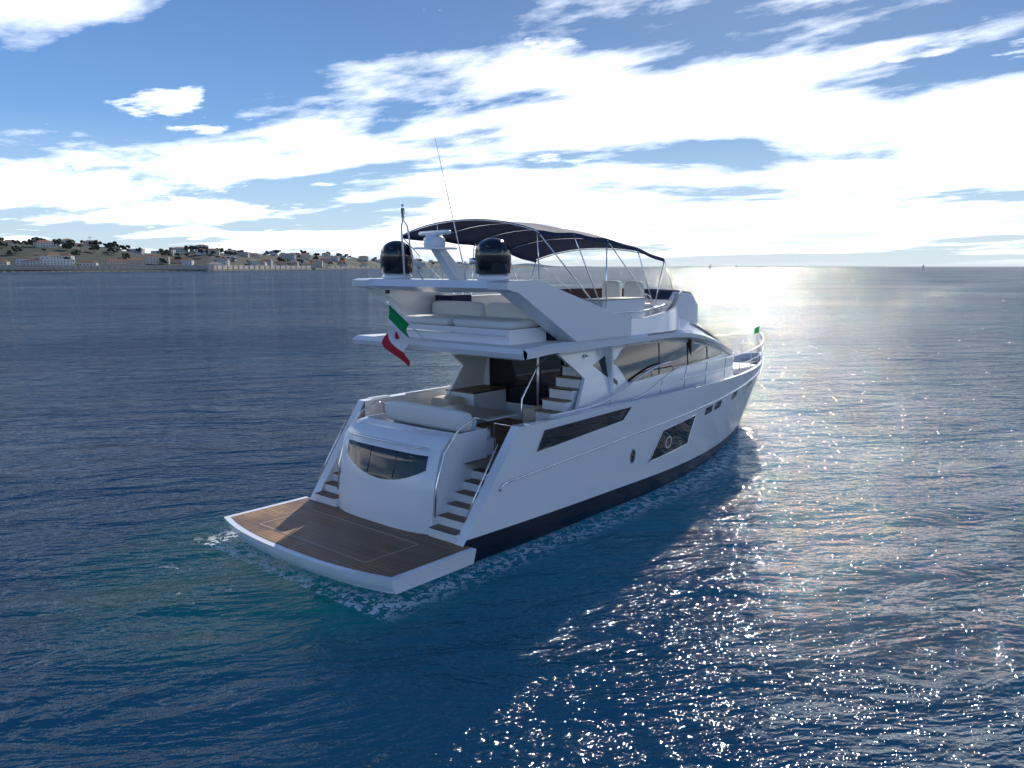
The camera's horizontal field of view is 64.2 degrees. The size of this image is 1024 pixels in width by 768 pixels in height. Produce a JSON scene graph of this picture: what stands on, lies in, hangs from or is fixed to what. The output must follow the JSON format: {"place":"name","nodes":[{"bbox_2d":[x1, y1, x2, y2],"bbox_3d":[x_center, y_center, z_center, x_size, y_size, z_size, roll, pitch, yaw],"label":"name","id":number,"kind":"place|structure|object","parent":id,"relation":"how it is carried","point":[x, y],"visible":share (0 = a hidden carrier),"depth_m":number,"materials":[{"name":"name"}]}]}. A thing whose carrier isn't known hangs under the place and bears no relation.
{"place":"outdoors","nodes":[
{"label":"outdoors","id":0,"kind":"place"},
{"bbox_2d":[0,244,533,271],"bbox_3d":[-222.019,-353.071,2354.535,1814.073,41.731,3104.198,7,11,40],"label":"coast terrain","id":1,"kind":"structure","parent":0,"point":[100,255],"depth_m":1108.50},
{"bbox_2d":[2,268,435,271],"bbox_3d":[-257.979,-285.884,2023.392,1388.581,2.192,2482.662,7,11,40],"label":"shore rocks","id":2,"kind":"object","parent":1,"relation":"on","point":[182,270],"visible":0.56,"depth_m":1050.42,"materials":[{"name":"grey stone"}]},
{"bbox_2d":[0,237,465,265],"bbox_3d":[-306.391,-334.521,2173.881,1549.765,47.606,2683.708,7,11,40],"label":"trees","id":3,"kind":"object","parent":1,"relation":"on","point":[95,245],"visible":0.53,"depth_m":1169.42,"materials":[{"name":"green plant"}]},
{"bbox_2d":[0,238,468,267],"bbox_3d":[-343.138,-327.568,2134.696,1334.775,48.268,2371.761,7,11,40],"label":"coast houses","id":4,"kind":"structure","parent":1,"relation":"on","point":[52,259],"depth_m":1166.12,"materials":[{"name":"beige"}]},
{"bbox_2d":[0,265,468,270],"bbox_3d":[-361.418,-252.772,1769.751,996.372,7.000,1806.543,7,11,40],"label":"shore","id":5,"kind":"structure","parent":1,"relation":"on","point":[103,267],"depth_m":1044.63,"materials":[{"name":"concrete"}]},
{"bbox_2d":[0,266,1023,767],"bbox_3d":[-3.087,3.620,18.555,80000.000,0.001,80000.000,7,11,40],"label":"sea water","id":6,"kind":"structure","parent":0,"point":[816,560],"depth_m":17.29,"materials":[{"name":"blue liquid"}]},
{"bbox_2d":[224,139,763,593],"bbox_3d":[2.724,-1.494,24.596,5.900,9.802,22.650,7,11,40],"label":"yacht","id":7,"kind":"object","parent":6,"relation":"on","point":[549,409],"visible":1,"depth_m":19.54,"materials":[{"name":"white plastic"}]},
{"bbox_2d":[0,0,1023,266],"label":"sky","id":8,"kind":"structure","parent":0,"point":[680,132],"materials":[{"name":"blue"}]},
{"bbox_2d":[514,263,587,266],"bbox_3d":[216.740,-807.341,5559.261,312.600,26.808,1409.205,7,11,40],"label":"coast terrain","id":9,"kind":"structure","parent":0,"point":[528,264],"depth_m":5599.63,"materials":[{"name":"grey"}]}
]}

